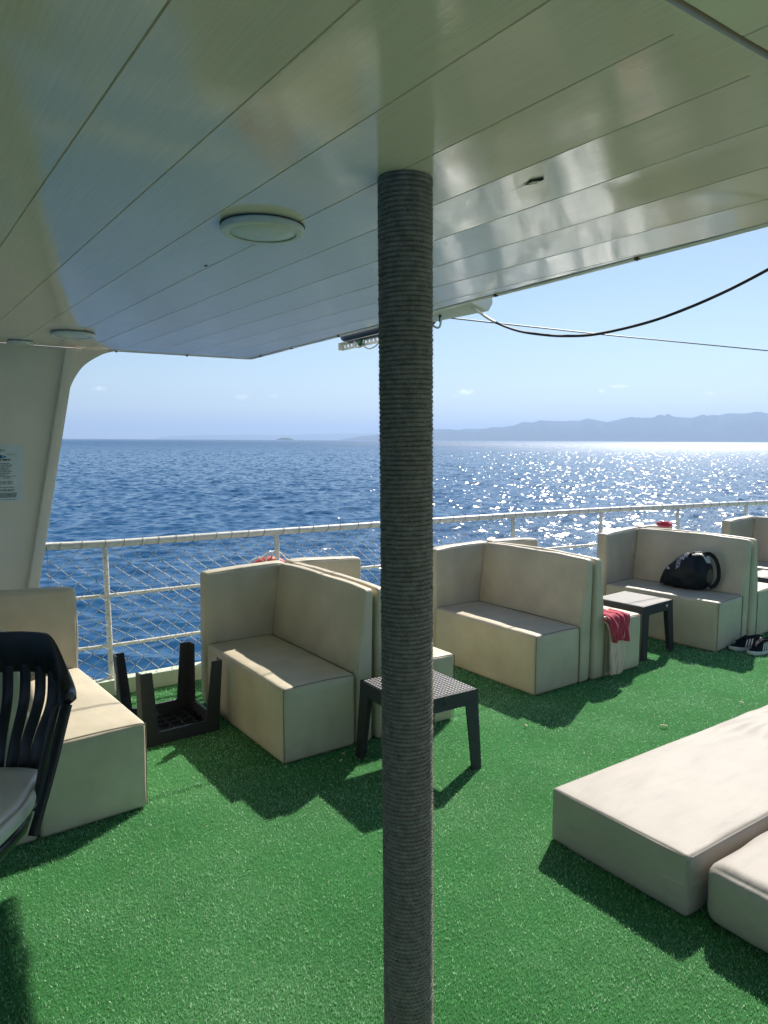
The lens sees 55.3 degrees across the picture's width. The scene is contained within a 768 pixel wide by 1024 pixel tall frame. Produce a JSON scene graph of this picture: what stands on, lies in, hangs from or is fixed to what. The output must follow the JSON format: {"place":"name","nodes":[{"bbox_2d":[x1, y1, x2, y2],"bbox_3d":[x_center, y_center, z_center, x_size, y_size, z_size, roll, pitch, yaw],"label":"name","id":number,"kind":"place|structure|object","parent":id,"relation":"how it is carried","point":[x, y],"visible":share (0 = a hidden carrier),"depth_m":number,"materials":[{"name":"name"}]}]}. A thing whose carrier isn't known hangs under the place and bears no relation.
{"place":"outdoors","nodes":[
{"label":"outdoors","id":0,"kind":"place"},
{"bbox_2d":[155,433,379,439],"bbox_3d":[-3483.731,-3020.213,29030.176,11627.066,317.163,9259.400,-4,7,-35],"label":"coast","id":1,"kind":"structure","parent":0,"point":[338,436],"depth_m":27693.94},
{"bbox_2d":[0,632,767,1023],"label":"deck","id":2,"kind":"structure","parent":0,"point":[366,866],"depth_m":2.68,"materials":[{"name":"green carpet"}]},
{"bbox_2d":[0,631,76,860],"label":"plastic armchair","id":3,"kind":"object","parent":2,"relation":"on","point":[25,654],"visible":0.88,"depth_m":2.64,"materials":[{"name":"black plastic"}]},
{"bbox_2d":[0,767,52,845],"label":"seat cushion","id":4,"kind":"object","parent":3,"relation":"on","point":[18,803],"visible":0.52,"depth_m":2.34,"materials":[{"name":"beige fabric"}]},
{"bbox_2d":[0,342,112,589],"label":"cabin wall","id":5,"kind":"structure","parent":2,"relation":"on","point":[36,381],"depth_m":4.64,"materials":[{"name":"white metal"}]},
{"bbox_2d":[0,445,23,501],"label":"menu poster","id":6,"kind":"object","parent":5,"relation":"attached to","point":[11,470],"visible":1,"depth_m":4.56,"materials":[{"name":"paper"}]},
{"bbox_2d":[0,0,767,359],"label":"deck roof","id":7,"kind":"structure","parent":5,"relation":"on","point":[146,146],"depth_m":1.52,"materials":[{"name":"plastic"}]},
{"bbox_2d":[7,340,32,345],"bbox_3d":[-2.256,-1.047,4.539,0.151,0.024,0.151,-4,7,-35],"label":"ceiling light","id":8,"kind":"object","parent":7,"relation":"attached to","point":[19,342],"visible":1,"depth_m":4.49,"materials":[{"name":"white plastic"}]},
{"bbox_2d":[50,330,94,339],"bbox_3d":[-1.772,-1.009,4.172,0.237,0.024,0.237,-4,7,-35],"label":"ceiling light","id":9,"kind":"object","parent":7,"relation":"attached to","point":[74,334],"visible":1,"depth_m":4.12,"materials":[{"name":"white plastic"}]},
{"bbox_2d":[220,214,304,244],"bbox_3d":[-0.342,-0.794,2.065,0.237,0.024,0.237,-4,7,-35],"label":"ceiling light","id":10,"kind":"object","parent":7,"relation":"attached to","point":[265,229],"visible":1,"depth_m":2.02,"materials":[{"name":"white plastic"}]},
{"bbox_2d":[338,298,492,350],"bbox_3d":[0.088,-1.002,3.940,0.222,0.169,1.519,-2,6,-24],"label":"awning housing","id":11,"kind":"object","parent":7,"relation":"attached to","point":[359,339],"visible":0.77,"depth_m":3.58,"materials":[{"name":"white plastic"}]},
{"bbox_2d":[451,318,767,350],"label":"straight wire","id":12,"kind":"object","parent":7,"relation":"attached to","point":[603,334],"visible":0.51,"depth_m":7.03,"materials":[{"name":"black metal"}]},
{"bbox_2d":[471,268,767,336],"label":"slack cable","id":13,"kind":"object","parent":7,"relation":"hanging from","point":[645,322],"visible":1,"depth_m":2.54,"materials":[{"name":"black plastic"}]},
{"bbox_2d":[0,586,147,845],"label":"sofa","id":14,"kind":"object","parent":2,"relation":"on","point":[101,772],"visible":0.57,"depth_m":3.21,"materials":[{"name":"beige leather"}]},
{"bbox_2d":[94,661,200,695],"bbox_3d":[0.218,1.051,5.927,17.021,0.150,0.513,-3,7,-32],"label":"toe board","id":15,"kind":"object","parent":2,"relation":"on","point":[166,676],"visible":0.04,"depth_m":4.89,"materials":[{"name":"paint"}]},
{"bbox_2d":[113,641,221,747],"bbox_3d":[-1.237,1.030,4.185,0.473,0.415,0.470,-4,7,-37],"label":"side table","id":16,"kind":"object","parent":2,"relation":"on","point":[184,714],"visible":0.81,"depth_m":4.17,"materials":[{"name":"grey plastic"}]},
{"bbox_2d":[200,560,372,762],"bbox_3d":[-0.602,0.802,4.277,0.569,0.872,1.118,-4,7,-35],"label":"sofa","id":17,"kind":"object","parent":2,"relation":"on","point":[289,645],"visible":0.94,"depth_m":4.13,"materials":[{"name":"beige leather"}]},
{"bbox_2d":[285,556,454,737],"bbox_3d":[-0.124,0.773,4.599,0.571,0.872,1.118,-4,7,-35],"label":"sofa","id":18,"kind":"object","parent":2,"relation":"on","point":[347,567],"visible":0.26,"depth_m":4.27,"materials":[{"name":"beige leather"}]},
{"bbox_2d":[376,170,434,1023],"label":"rope post","id":19,"kind":"object","parent":2,"relation":"on","point":[405,210],"visible":1,"depth_m":1.75,"materials":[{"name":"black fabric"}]},
{"bbox_2d":[45,500,767,678],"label":"deck railing","id":20,"kind":"object","parent":2,"relation":"on","point":[107,594],"visible":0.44,"depth_m":5.30,"materials":[{"name":"white metal"}]},
{"bbox_2d":[247,550,286,563],"bbox_3d":[-0.869,0.540,5.566,0.518,0.508,0.120,-4,7,-35],"label":"ring buoy","id":21,"kind":"object","parent":20,"relation":"hanging from","point":[270,558],"visible":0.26,"depth_m":5.51,"materials":[{"name":"red plastic"}]},
{"bbox_2d":[45,500,767,680],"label":"safety net","id":22,"kind":"object","parent":20,"relation":"attached to","point":[284,562],"visible":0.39,"depth_m":5.03,"materials":[{"name":"white"}]},
{"bbox_2d":[356,670,480,770],"bbox_3d":[0.173,1.081,3.751,0.470,0.415,0.470,-3,7,-33],"label":"side table","id":23,"kind":"object","parent":2,"relation":"on","point":[451,693],"visible":0.35,"depth_m":3.68,"materials":[{"name":"grey plastic"}]},
{"bbox_2d":[432,540,591,694],"bbox_3d":[0.871,0.710,5.292,0.567,0.871,1.117,-4,7,-36],"label":"sofa","id":24,"kind":"object","parent":2,"relation":"on","point":[515,617],"visible":0.86,"depth_m":5.17,"materials":[{"name":"beige leather"}]},
{"bbox_2d":[486,538,641,678],"bbox_3d":[1.336,0.681,5.610,0.554,0.873,1.118,-4,7,-36],"label":"sofa","id":25,"kind":"object","parent":2,"relation":"on","point":[599,656],"visible":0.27,"depth_m":5.10,"materials":[{"name":"beige leather"}]},
{"bbox_2d":[603,619,624,675],"bbox_3d":[1.602,0.936,5.120,0.201,0.383,0.118,-4,7,-35],"label":"beige towel","id":26,"kind":"object","parent":25,"relation":"hanging from","point":[617,657],"visible":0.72,"depth_m":5.08,"materials":[{"name":"beige fabric"}]},
{"bbox_2d":[603,608,629,642],"bbox_3d":[1.600,0.795,5.129,0.245,0.200,0.210,-4,7,-35],"label":"red garment","id":27,"kind":"object","parent":25,"relation":"on","point":[619,621],"visible":0.89,"depth_m":5.07,"materials":[{"name":"fabric"}]},
{"bbox_2d":[603,591,673,661],"bbox_3d":[1.970,0.888,5.808,0.470,0.415,0.470,-4,7,-40],"label":"side table","id":28,"kind":"object","parent":2,"relation":"on","point":[644,606],"visible":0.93,"depth_m":5.68,"materials":[{"name":"grey plastic"}]},
{"bbox_2d":[552,705,767,915],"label":"deck mattress","id":29,"kind":"object","parent":2,"relation":"on","point":[670,824],"visible":0.95,"depth_m":2.89,"materials":[{"name":"fabric"}]},
{"bbox_2d":[597,527,750,651],"bbox_3d":[2.446,0.620,6.279,0.570,0.871,1.116,-5,7,-41],"label":"sofa","id":30,"kind":"object","parent":2,"relation":"on","point":[636,560],"visible":0.68,"depth_m":6.11,"materials":[{"name":"beige leather"}]},
{"bbox_2d":[660,551,720,589],"bbox_3d":[2.603,0.480,6.229,0.296,0.327,0.501,-5,7,-41],"label":"gym bag","id":31,"kind":"object","parent":30,"relation":"on","point":[688,570],"visible":1,"depth_m":6.12,"materials":[{"name":"black fabric"}]},
{"bbox_2d":[635,524,767,635],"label":"sofa","id":32,"kind":"object","parent":2,"relation":"on","point":[757,618],"visible":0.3,"depth_m":6.15,"materials":[{"name":"beige leather"}]},
{"bbox_2d":[656,521,672,527],"bbox_3d":[2.612,0.112,6.825,0.119,0.063,0.172,-4,7,-35],"label":"red cloth","id":33,"kind":"object","parent":32,"relation":"on","point":[664,524],"visible":1,"depth_m":6.79,"materials":[{"name":"fabric"}]},
{"bbox_2d":[707,831,767,952],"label":"deck mattress","id":34,"kind":"object","parent":2,"relation":"on","point":[737,903],"visible":1,"depth_m":2.43,"materials":[{"name":"fabric"}]},
{"bbox_2d":[721,515,767,570],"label":"sofa","id":35,"kind":"object","parent":2,"relation":"on","point":[754,527],"visible":0.25,"depth_m":7.70,"materials":[{"name":"beige leather"}]},
{"bbox_2d":[728,634,760,650],"bbox_3d":[2.876,1.038,5.836,0.289,0.113,0.091,-1,6,-13],"label":"sneaker","id":36,"kind":"object","parent":2,"relation":"on","point":[745,643],"visible":0.77,"depth_m":5.80,"materials":[{"name":"black fabric"}]},
{"bbox_2d":[746,637,767,655],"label":"sneaker","id":37,"kind":"object","parent":2,"relation":"on","point":[759,647],"visible":1,"depth_m":5.70,"materials":[{"name":"black fabric"}]},
{"bbox_2d":[758,570,767,582],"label":"side table","id":38,"kind":"object","parent":2,"relation":"on","point":[762,576],"visible":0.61,"depth_m":6.76,"materials":[{"name":"grey plastic"}]},
{"bbox_2d":[39,439,767,679],"bbox_3d":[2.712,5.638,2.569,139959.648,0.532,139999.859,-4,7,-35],"label":"sea","id":39,"kind":"structure","parent":0,"point":[109,489],"depth_m":74.11,"materials":[{"name":"blue liquid"}]},
{"bbox_2d":[276,438,293,439],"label":"islet","id":40,"kind":"object","parent":39,"relation":"in","point":[284,439],"visible":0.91,"depth_m":8987.31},
{"bbox_2d":[62,227,767,438],"label":"sky","id":41,"kind":"structure","parent":0,"point":[486,375],"materials":[{"name":"blue"}]},
{"bbox_2d":[341,412,767,441],"bbox_3d":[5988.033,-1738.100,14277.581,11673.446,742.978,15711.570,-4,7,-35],"label":"hills","id":42,"kind":"structure","parent":0,"point":[740,427],"depth_m":14247.61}
]}

